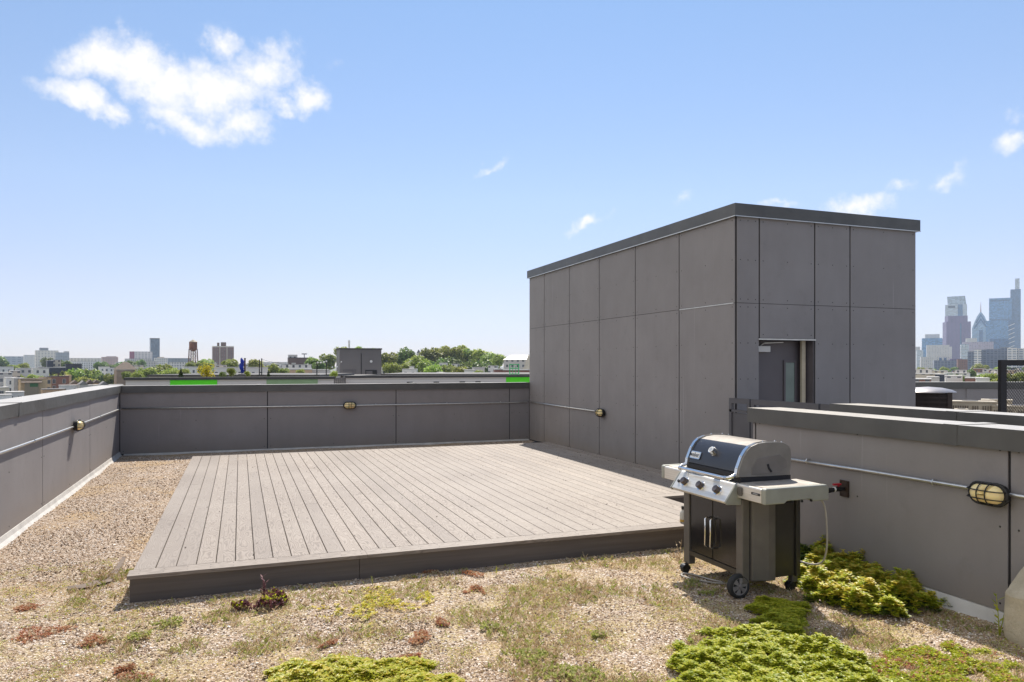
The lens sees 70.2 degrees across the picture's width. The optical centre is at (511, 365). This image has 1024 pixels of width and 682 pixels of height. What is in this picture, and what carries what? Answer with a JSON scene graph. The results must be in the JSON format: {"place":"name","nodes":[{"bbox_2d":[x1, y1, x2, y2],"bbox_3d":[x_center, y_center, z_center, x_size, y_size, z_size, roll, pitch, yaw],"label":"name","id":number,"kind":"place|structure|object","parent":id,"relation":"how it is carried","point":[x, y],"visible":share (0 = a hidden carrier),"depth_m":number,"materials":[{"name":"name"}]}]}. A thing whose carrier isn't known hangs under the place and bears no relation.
{"place":"outdoors","nodes":[
{"label":"outdoors","id":0,"kind":"place"},
{"bbox_2d":[0,372,12,386],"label":"building","id":1,"kind":"structure","parent":0,"point":[6,374],"depth_m":329.50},
{"bbox_2d":[3,356,22,366],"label":"building","id":2,"kind":"structure","parent":0,"point":[15,360],"depth_m":2189.99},
{"bbox_2d":[23,355,34,367],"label":"building","id":3,"kind":"structure","parent":0,"point":[29,360],"depth_m":2101.33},
{"bbox_2d":[31,368,48,376],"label":"building","id":4,"kind":"structure","parent":0,"point":[39,372],"depth_m":400.15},
{"bbox_2d":[35,348,58,367],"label":"building","id":5,"kind":"structure","parent":0,"point":[40,353],"depth_m":1894.63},
{"bbox_2d":[38,367,65,374],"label":"building","id":6,"kind":"structure","parent":0,"point":[53,370],"depth_m":430.93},
{"bbox_2d":[47,373,68,387],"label":"house","id":7,"kind":"structure","parent":0,"point":[57,380],"depth_m":335.40,"materials":[{"name":"red brick"}]},
{"bbox_2d":[55,351,68,362],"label":"building","id":8,"kind":"structure","parent":0,"point":[63,355],"depth_m":1851.13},
{"bbox_2d":[69,358,100,361],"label":"building","id":9,"kind":"structure","parent":0,"point":[86,359],"depth_m":2002.25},
{"bbox_2d":[71,361,103,369],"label":"building","id":10,"kind":"structure","parent":0,"point":[89,365],"depth_m":1098.84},
{"bbox_2d":[114,362,136,385],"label":"building","id":11,"kind":"structure","parent":0,"point":[121,368],"depth_m":330.01,"materials":[{"name":"brown"}]},
{"bbox_2d":[129,351,152,360],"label":"building","id":12,"kind":"structure","parent":0,"point":[139,355],"depth_m":1499.51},
{"bbox_2d":[150,338,159,360],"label":"tower","id":13,"kind":"structure","parent":0,"point":[155,346],"depth_m":1700.37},
{"bbox_2d":[188,340,197,363],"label":"water tower","id":14,"kind":"structure","parent":0,"point":[192,346],"depth_m":618.36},
{"bbox_2d":[197,362,214,376],"bbox_3d":[-16.807,0.356,39.965,1.057,1.121,0.882,0,0,-40],"label":"tree","id":15,"kind":"object","parent":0,"point":[205,372],"visible":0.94,"depth_m":39.96,"materials":[{"name":"yellow plant"}]},
{"bbox_2d":[212,342,233,364],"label":"tower","id":16,"kind":"structure","parent":0,"point":[223,351],"depth_m":1149.87,"materials":[{"name":"concrete"}]},
{"bbox_2d":[214,367,240,372],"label":"building","id":17,"kind":"structure","parent":0,"point":[222,369],"depth_m":299.40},
{"bbox_2d":[124,376,334,385],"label":"neighbour building","id":18,"kind":"structure","parent":0,"point":[132,381],"depth_m":24.46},
{"bbox_2d":[246,367,267,372],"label":"building","id":19,"kind":"structure","parent":0,"point":[255,369],"depth_m":299.91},
{"bbox_2d":[281,364,311,368],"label":"building","id":20,"kind":"structure","parent":0,"point":[298,366],"depth_m":360.00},
{"bbox_2d":[288,353,307,363],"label":"building","id":21,"kind":"structure","parent":0,"point":[293,359],"depth_m":559.52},
{"bbox_2d":[343,375,529,383],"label":"neighbour building","id":22,"kind":"structure","parent":0,"point":[360,379],"depth_m":28.30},
{"bbox_2d":[336,348,381,374],"bbox_3d":[-13.486,0.581,64.050,3.656,4.139,3.760,0,0,-18],"label":"stair bulkhead","id":23,"kind":"object","parent":22,"relation":"on","point":[361,360],"visible":0.56,"depth_m":62.54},
{"bbox_2d":[381,372,529,374],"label":"terrace roof","id":24,"kind":"structure","parent":22,"relation":"on","point":[460,373],"depth_m":51.98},
{"bbox_2d":[0,440,1023,681],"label":"ground","id":25,"kind":"structure","parent":0,"point":[461,634],"depth_m":4.87,"materials":[{"name":"gravel"}]},
{"bbox_2d":[12,602,44,611],"bbox_3d":[-3.288,1.634,4.920,0.164,0.029,0.181,0,0,3],"label":"red sedum","id":26,"kind":"object","parent":25,"relation":"on","point":[26,606],"visible":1,"depth_m":4.93,"materials":[{"name":"plant"}]},
{"bbox_2d":[11,625,77,643],"bbox_3d":[-2.860,1.633,4.458,0.336,0.030,0.300,0,0,-20],"label":"red sedum","id":27,"kind":"object","parent":25,"relation":"on","point":[48,630],"visible":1,"depth_m":4.46,"materials":[{"name":"plant"}]},
{"bbox_2d":[76,633,106,647],"bbox_3d":[-2.502,1.629,4.356,0.161,0.039,0.231,0,0,-20],"label":"red sedum","id":28,"kind":"object","parent":25,"relation":"on","point":[92,637],"visible":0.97,"depth_m":4.31,"materials":[{"name":"plant"}]},
{"bbox_2d":[67,556,124,589],"bbox_3d":[-3.184,1.636,5.789,0.258,0.001,0.940,0,0,-3],"label":"fabric strip","id":29,"kind":"object","parent":25,"relation":"on","point":[118,567],"visible":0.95,"depth_m":5.54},
{"bbox_2d":[113,662,136,673],"bbox_3d":[-2.096,1.631,3.935,0.124,0.034,0.084,0,0,-39],"label":"red sedum","id":30,"kind":"object","parent":25,"relation":"on","point":[126,666],"visible":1,"depth_m":3.93,"materials":[{"name":"plant"}]},
{"bbox_2d":[117,670,154,680],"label":"red sedum","id":31,"kind":"object","parent":25,"relation":"on","point":[135,675],"visible":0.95,"depth_m":3.84,"materials":[{"name":"plant"}]},
{"bbox_2d":[125,629,153,640],"bbox_3d":[-2.255,1.630,4.396,0.160,0.040,0.119,0,0,-20],"label":"weed tuft","id":32,"kind":"object","parent":25,"relation":"on","point":[136,635],"visible":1,"depth_m":4.39,"materials":[{"name":"green plant"}]},
{"bbox_2d":[151,615,182,626],"bbox_3d":[-2.190,1.629,4.632,0.192,0.041,0.160,0,0,-20],"label":"weed tuft","id":33,"kind":"object","parent":25,"relation":"on","point":[165,621],"visible":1,"depth_m":4.62,"materials":[{"name":"green plant"}]},
{"bbox_2d":[230,587,288,610],"bbox_3d":[-1.713,1.595,4.968,0.390,0.111,0.279,0,0,-20],"label":"purple sedum","id":34,"kind":"object","parent":25,"relation":"on","point":[272,597],"visible":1,"depth_m":4.92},
{"bbox_2d":[262,653,464,681],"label":"sedum mat","id":35,"kind":"object","parent":25,"relation":"on","point":[345,668],"visible":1,"depth_m":3.81,"materials":[{"name":"plant"}]},
{"bbox_2d":[310,586,434,624],"bbox_3d":[-0.960,1.631,5.009,0.779,0.036,0.725,0,0,18],"label":"yellow sedum","id":36,"kind":"object","parent":25,"relation":"on","point":[395,601],"visible":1,"depth_m":4.99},
{"bbox_2d":[127,442,683,602],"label":"deck","id":37,"kind":"structure","parent":25,"relation":"on","point":[327,532],"depth_m":7.09,"materials":[{"name":"wood"}]},
{"bbox_2d":[408,629,431,644],"bbox_3d":[-0.549,1.632,4.401,0.129,0.033,0.243,0,0,6],"label":"red sedum","id":38,"kind":"object","parent":25,"relation":"on","point":[423,633],"visible":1,"depth_m":4.38,"materials":[{"name":"plant"}]},
{"bbox_2d":[480,619,498,633],"bbox_3d":[-0.158,1.624,4.541,0.131,0.050,0.151,0,0,37],"label":"weed tuft","id":39,"kind":"object","parent":25,"relation":"on","point":[489,623],"visible":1,"depth_m":4.55,"materials":[{"name":"green plant"}]},
{"bbox_2d":[0,547,1023,681],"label":"grass","id":40,"kind":"structure","parent":25,"relation":"on","point":[588,595],"depth_m":4.66,"materials":[{"name":"plant"}]},
{"bbox_2d":[511,647,546,665],"bbox_3d":[0.078,1.627,4.103,0.221,0.044,0.218,0,0,22],"label":"weed tuft","id":41,"kind":"object","parent":25,"relation":"on","point":[533,655],"visible":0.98,"depth_m":4.11,"materials":[{"name":"green plant"}]},
{"bbox_2d":[543,662,604,681],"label":"weed tuft","id":42,"kind":"object","parent":25,"relation":"on","point":[573,670],"visible":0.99,"depth_m":3.85,"materials":[{"name":"green plant"}]},
{"bbox_2d":[590,629,607,637],"bbox_3d":[0.516,1.629,4.431,0.112,0.041,0.110,0,0,-20],"label":"weed tuft","id":43,"kind":"object","parent":25,"relation":"on","point":[597,633],"visible":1,"depth_m":4.41,"materials":[{"name":"green plant"}]},
{"bbox_2d":[682,577,701,589],"bbox_3d":[1.351,1.625,5.441,0.147,0.048,0.264,0,0,10],"label":"weed tuft","id":44,"kind":"object","parent":25,"relation":"on","point":[693,580],"visible":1,"depth_m":5.46,"materials":[{"name":"green plant"}]},
{"bbox_2d":[681,573,726,583],"bbox_3d":[1.492,1.637,5.565,0.455,0.015,0.125,0,0,42],"label":"hose","id":45,"kind":"object","parent":25,"relation":"on","point":[718,582],"visible":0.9,"depth_m":5.57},
{"bbox_2d":[661,433,828,597],"bbox_3d":[1.706,1.097,5.569,0.702,1.106,1.304,0,0,-20],"label":"gas grill","id":46,"kind":"object","parent":25,"relation":"on","point":[744,498],"visible":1,"depth_m":5.27,"materials":[{"name":"black metal"}]},
{"bbox_2d":[691,494,712,558],"bbox_3d":[1.447,1.224,5.627,0.067,0.478,0.285,0,0,-20],"label":"door","id":47,"kind":"structure","parent":46,"relation":"in","point":[701,508],"depth_m":5.63,"materials":[{"name":"black metal"}]},
{"bbox_2d":[709,500,735,567],"bbox_3d":[1.549,1.224,5.355,0.067,0.478,0.285,0,0,-20],"label":"door","id":48,"kind":"structure","parent":46,"relation":"in","point":[724,516],"depth_m":5.36,"materials":[{"name":"black metal"}]},
{"bbox_2d":[744,595,811,627],"bbox_3d":[1.745,1.610,4.801,0.430,0.080,0.650,0,0,25],"label":"sedum mat","id":49,"kind":"object","parent":25,"relation":"on","point":[783,611],"visible":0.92,"depth_m":4.79,"materials":[{"name":"plant"}]},
{"bbox_2d":[729,398,829,438],"bbox_3d":[3.106,1.032,8.520,0.040,1.235,1.750,0,0,-20],"label":"railing","id":50,"kind":"object","parent":25,"relation":"on","point":[740,425],"visible":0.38,"depth_m":8.99,"materials":[{"name":"metal"}]},
{"bbox_2d":[658,621,908,681],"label":"sedum mat","id":51,"kind":"object","parent":25,"relation":"on","point":[687,660],"visible":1,"depth_m":3.91,"materials":[{"name":"plant"}]},
{"bbox_2d":[800,543,813,560],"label":"dark sedum","id":52,"kind":"object","parent":25,"relation":"on","point":[804,549],"visible":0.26,"depth_m":6.12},
{"bbox_2d":[781,535,948,617],"bbox_3d":[2.583,1.526,5.460,1.100,0.255,1.574,0,0,7],"label":"sedum bush","id":53,"kind":"object","parent":25,"relation":"on","point":[852,580],"visible":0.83,"depth_m":5.06,"materials":[{"name":"plant"}]},
{"bbox_2d":[879,654,922,668],"bbox_3d":[2.152,1.633,4.024,0.216,0.030,0.186,0,0,20],"label":"red sedum","id":54,"kind":"object","parent":25,"relation":"on","point":[909,664],"visible":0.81,"depth_m":4.01,"materials":[{"name":"plant"}]},
{"bbox_2d":[863,639,1023,681],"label":"sedum mat","id":55,"kind":"object","parent":25,"relation":"on","point":[933,672],"visible":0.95,"depth_m":3.95,"materials":[{"name":"plant"}]},
{"bbox_2d":[992,592,1003,635],"bbox_3d":[2.978,1.520,4.416,0.126,0.261,0.082,0,0,18],"label":"weed","id":56,"kind":"object","parent":25,"relation":"on","point":[1001,619],"visible":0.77,"depth_m":4.43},
{"bbox_2d":[1003,567,1023,646],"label":"boulder","id":57,"kind":"object","parent":25,"relation":"on","point":[1013,625],"visible":0.98,"depth_m":4.33,"materials":[{"name":"stone"}]},
{"bbox_2d":[0,0,1023,366],"label":"sky","id":58,"kind":"structure","parent":0,"point":[269,180],"materials":[{"name":"blue"}]},
{"bbox_2d":[503,354,529,368],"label":"hall","id":59,"kind":"structure","parent":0,"point":[523,361],"depth_m":430.47,"materials":[{"name":"paint"}]},
{"bbox_2d":[920,357,933,368],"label":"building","id":60,"kind":"structure","parent":0,"point":[925,362],"depth_m":1700.72,"materials":[{"name":"concrete"}]},
{"bbox_2d":[926,345,948,359],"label":"skyscraper","id":61,"kind":"structure","parent":0,"point":[934,351],"depth_m":2101.84,"materials":[{"name":"concrete"}]},
{"bbox_2d":[933,360,956,371],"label":"building","id":62,"kind":"structure","parent":0,"point":[939,364],"depth_m":1402.32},
{"bbox_2d":[944,375,962,381],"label":"building","id":63,"kind":"structure","parent":0,"point":[953,378],"depth_m":250.22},
{"bbox_2d":[945,296,966,316],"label":"skyscraper","id":64,"kind":"structure","parent":0,"point":[956,306],"depth_m":2900.92,"materials":[{"name":"silver glass"}]},
{"bbox_2d":[943,316,970,358],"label":"skyscraper","id":65,"kind":"structure","parent":0,"point":[956,331],"depth_m":2502.75,"materials":[{"name":"purple stone"}]},
{"bbox_2d":[957,359,967,369],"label":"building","id":66,"kind":"structure","parent":0,"point":[962,364],"depth_m":1300.67,"materials":[{"name":"brick"}]},
{"bbox_2d":[960,344,968,358],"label":"skyscraper","id":67,"kind":"structure","parent":0,"point":[964,349],"depth_m":1950.37,"materials":[{"name":"silver glass"}]},
{"bbox_2d":[963,342,993,350],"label":"skyscraper","id":68,"kind":"structure","parent":0,"point":[973,346],"depth_m":1998.51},
{"bbox_2d":[972,305,985,341],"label":"skyscraper","id":69,"kind":"structure","parent":0,"point":[979,330],"depth_m":2753.64,"materials":[{"name":"blue glass"}]},
{"bbox_2d":[989,339,1008,348],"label":"skyscraper","id":70,"kind":"structure","parent":0,"point":[998,343],"depth_m":2049.36,"materials":[{"name":"blue glass"}]},
{"bbox_2d":[986,319,1014,347],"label":"skyscraper","id":71,"kind":"structure","parent":0,"point":[1001,329],"depth_m":2590.93,"materials":[{"name":"blue glass"}]},
{"bbox_2d":[989,278,1020,347],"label":"skyscraper","id":72,"kind":"structure","parent":0,"point":[1005,308],"depth_m":2933.43,"materials":[{"name":"blue glass"}]},
{"bbox_2d":[1017,348,1023,369],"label":"apartment block","id":73,"kind":"structure","parent":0,"point":[1020,353],"depth_m":1252.37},
{"label":"terrain","id":74,"kind":"structure","parent":0,"visible":0},
{"bbox_2d":[18,378,47,395],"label":"house","id":75,"kind":"structure","parent":74,"relation":"on","point":[31,386],"depth_m":291.11,"materials":[{"name":"brown"}]},
{"bbox_2d":[66,367,87,380],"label":"tree","id":76,"kind":"object","parent":74,"relation":"on","point":[74,373],"visible":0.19,"depth_m":438.52,"materials":[{"name":"green plant"}]},
{"bbox_2d":[58,384,122,389],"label":"rowhouse","id":77,"kind":"structure","parent":74,"relation":"on","point":[68,387],"depth_m":299.48,"materials":[{"name":"white concrete"}]},
{"bbox_2d":[79,369,101,378],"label":"tree","id":78,"kind":"object","parent":74,"relation":"on","point":[88,372],"visible":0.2,"depth_m":446.64,"materials":[{"name":"green plant"}]},
{"bbox_2d":[101,357,117,364],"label":"building","id":79,"kind":"structure","parent":74,"relation":"on","point":[111,360],"depth_m":1600.43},
{"bbox_2d":[136,366,161,376],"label":"tree","id":80,"kind":"object","parent":74,"relation":"on","point":[149,371],"visible":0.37,"depth_m":328.68,"materials":[{"name":"green plant"}]},
{"bbox_2d":[221,359,238,366],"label":"tree","id":81,"kind":"object","parent":74,"relation":"on","point":[229,363],"visible":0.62,"depth_m":418.75,"materials":[{"name":"green plant"}]},
{"bbox_2d":[147,373,353,377],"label":"terrace roof","id":82,"kind":"structure","parent":74,"relation":"on","point":[262,375],"depth_m":47.04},
{"bbox_2d":[319,354,335,370],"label":"tree","id":83,"kind":"object","parent":74,"relation":"on","point":[331,360],"visible":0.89,"depth_m":457.38,"materials":[{"name":"green plant"}]},
{"bbox_2d":[381,352,397,366],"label":"tree","id":84,"kind":"object","parent":74,"relation":"on","point":[387,358],"visible":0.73,"depth_m":427.92,"materials":[{"name":"green plant"}]},
{"bbox_2d":[382,362,400,372],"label":"tree","id":85,"kind":"object","parent":74,"relation":"on","point":[389,368],"visible":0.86,"depth_m":328.45,"materials":[{"name":"green plant"}]},
{"bbox_2d":[396,346,417,364],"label":"tree","id":86,"kind":"object","parent":74,"relation":"on","point":[403,355],"visible":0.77,"depth_m":464.90,"materials":[{"name":"green plant"}]},
{"bbox_2d":[404,355,423,371],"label":"tree","id":87,"kind":"object","parent":74,"relation":"on","point":[415,359],"visible":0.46,"depth_m":397.14,"materials":[{"name":"green plant"}]},
{"bbox_2d":[415,359,431,371],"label":"tree","id":88,"kind":"object","parent":74,"relation":"on","point":[422,364],"visible":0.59,"depth_m":377.27,"materials":[{"name":"green plant"}]},
{"bbox_2d":[419,347,442,362],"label":"tree","id":89,"kind":"object","parent":74,"relation":"on","point":[430,354],"visible":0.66,"depth_m":555.96,"materials":[{"name":"green plant"}]},
{"bbox_2d":[424,364,443,371],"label":"tree","id":90,"kind":"object","parent":74,"relation":"on","point":[434,368],"visible":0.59,"depth_m":297.90,"materials":[{"name":"green plant"}]},
{"bbox_2d":[443,346,467,361],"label":"tree","id":91,"kind":"object","parent":74,"relation":"on","point":[456,353],"visible":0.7,"depth_m":557.45,"materials":[{"name":"green plant"}]},
{"bbox_2d":[469,347,491,363],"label":"tree","id":92,"kind":"object","parent":74,"relation":"on","point":[477,354],"visible":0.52,"depth_m":557.45,"materials":[{"name":"green plant"}]},
{"bbox_2d":[470,360,495,371],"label":"tree","id":93,"kind":"object","parent":74,"relation":"on","point":[481,364],"visible":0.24,"depth_m":468.75,"materials":[{"name":"green plant"}]},
{"bbox_2d":[479,352,499,368],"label":"tree","id":94,"kind":"object","parent":74,"relation":"on","point":[485,358],"visible":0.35,"depth_m":536.99,"materials":[{"name":"green plant"}]},
{"bbox_2d":[490,353,506,366],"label":"tree","id":95,"kind":"object","parent":74,"relation":"on","point":[498,359],"visible":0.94,"depth_m":517.90,"materials":[{"name":"green plant"}]},
{"bbox_2d":[921,338,941,356],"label":"skyscraper","id":96,"kind":"structure","parent":74,"relation":"on","point":[930,341],"depth_m":2404.73,"materials":[{"name":"blue glass"}]},
{"bbox_2d":[968,351,973,369],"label":"apartment block","id":97,"kind":"structure","parent":74,"relation":"on","point":[970,359],"depth_m":1250.90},
{"bbox_2d":[984,349,1000,368],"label":"apartment block","id":98,"kind":"structure","parent":74,"relation":"on","point":[993,356],"depth_m":1271.08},
{"bbox_2d":[1007,348,1016,367],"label":"apartment block","id":99,"kind":"structure","parent":74,"relation":"on","point":[1011,353],"depth_m":1239.64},
{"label":"roof slab","id":100,"kind":"structure","parent":74,"relation":"on","visible":0},
{"bbox_2d":[0,385,123,548],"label":"parapet wall","id":101,"kind":"structure","parent":100,"relation":"on","point":[39,479],"depth_m":8.39,"materials":[{"name":"metal"}]},
{"bbox_2d":[0,408,120,453],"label":"conduit","id":102,"kind":"object","parent":101,"relation":"attached to","point":[26,443],"visible":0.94,"depth_m":8.06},
{"bbox_2d":[73,419,84,430],"bbox_3d":[-5.704,0.788,9.612,0.119,0.152,0.268,0,0,-20],"label":"bulkhead light","id":103,"kind":"object","parent":101,"relation":"attached to","point":[78,424],"visible":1,"depth_m":9.53,"materials":[{"name":"beige glass"}]},
{"bbox_2d":[119,382,529,455],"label":"parapet wall","id":104,"kind":"structure","parent":100,"relation":"on","point":[172,431],"depth_m":14.47,"materials":[{"name":"metal"}]},
{"bbox_2d":[122,401,527,408],"bbox_3d":[-3.383,0.800,14.662,7.941,0.070,0.050,0,0,-20],"label":"conduit","id":105,"kind":"object","parent":104,"relation":"attached to","point":[321,405],"visible":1,"depth_m":14.45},
{"bbox_2d":[527,203,920,469],"bbox_3d":[3.103,-0.195,13.301,3.220,3.790,7.250,0,0,-20],"label":"stair bulkhead","id":106,"kind":"object","parent":100,"relation":"on","point":[660,346],"visible":0.81,"depth_m":10.30,"materials":[{"name":"metal"}]},
{"bbox_2d":[759,341,797,408],"bbox_3d":[3.552,0.672,9.858,0.828,2.015,0.105,0,0,-20],"label":"door","id":107,"kind":"structure","parent":106,"relation":"in","point":[778,368],"depth_m":9.90,"materials":[{"name":"paint"}]},
{"bbox_2d":[747,407,1023,625],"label":"parapet wall","id":108,"kind":"structure","parent":100,"relation":"on","point":[958,550],"depth_m":5.20,"materials":[{"name":"metal"}]},
{"bbox_2d":[829,480,848,497],"bbox_3d":[2.572,0.985,5.796,0.202,0.130,0.090,0,0,-20],"label":"gas valve","id":109,"kind":"object","parent":108,"relation":"attached to","point":[842,487],"visible":0.99,"depth_m":5.80,"materials":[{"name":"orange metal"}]},
{"bbox_2d":[791,458,1023,498],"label":"conduit","id":110,"kind":"object","parent":108,"relation":"attached to","point":[934,482],"visible":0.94,"depth_m":5.35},
{"bbox_2d":[966,481,1010,506],"bbox_3d":[3.026,0.820,4.647,0.119,0.152,0.268,0,0,-20],"label":"bulkhead light","id":111,"kind":"object","parent":108,"relation":"attached to","point":[989,494],"visible":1,"depth_m":4.60,"materials":[{"name":"beige glass"}]},
{"bbox_2d":[830,403,1023,425],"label":"parapet wall","id":112,"kind":"structure","parent":100,"relation":"on","point":[1007,418],"depth_m":6.53,"materials":[{"name":"metal"}]},
{"bbox_2d":[916,387,956,408],"bbox_3d":[6.862,1.025,12.000,0.800,1.350,0.800,0,0,30],"label":"condenser","id":113,"kind":"object","parent":100,"relation":"on","point":[932,397],"visible":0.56,"depth_m":11.73,"materials":[{"name":"paint"}]},
{"bbox_2d":[916,382,1023,404],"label":"parapet wall","id":114,"kind":"structure","parent":100,"relation":"on","point":[974,390],"depth_m":17.59,"materials":[{"name":"metal"}]},
{"bbox_2d":[952,400,997,411],"bbox_3d":[7.924,1.151,12.600,0.760,1.098,0.354,0,0,25],"label":"outdoor unit","id":115,"kind":"object","parent":100,"relation":"on","point":[975,405],"visible":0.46,"depth_m":12.43,"materials":[{"name":"paint"}]},
{"bbox_2d":[991,404,1023,412],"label":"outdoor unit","id":116,"kind":"object","parent":100,"relation":"on","point":[994,408],"visible":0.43,"depth_m":12.12,"materials":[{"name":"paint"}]},
{"bbox_2d":[998,360,1023,412],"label":"screen","id":117,"kind":"object","parent":100,"relation":"on","point":[1002,385],"visible":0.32,"depth_m":8.60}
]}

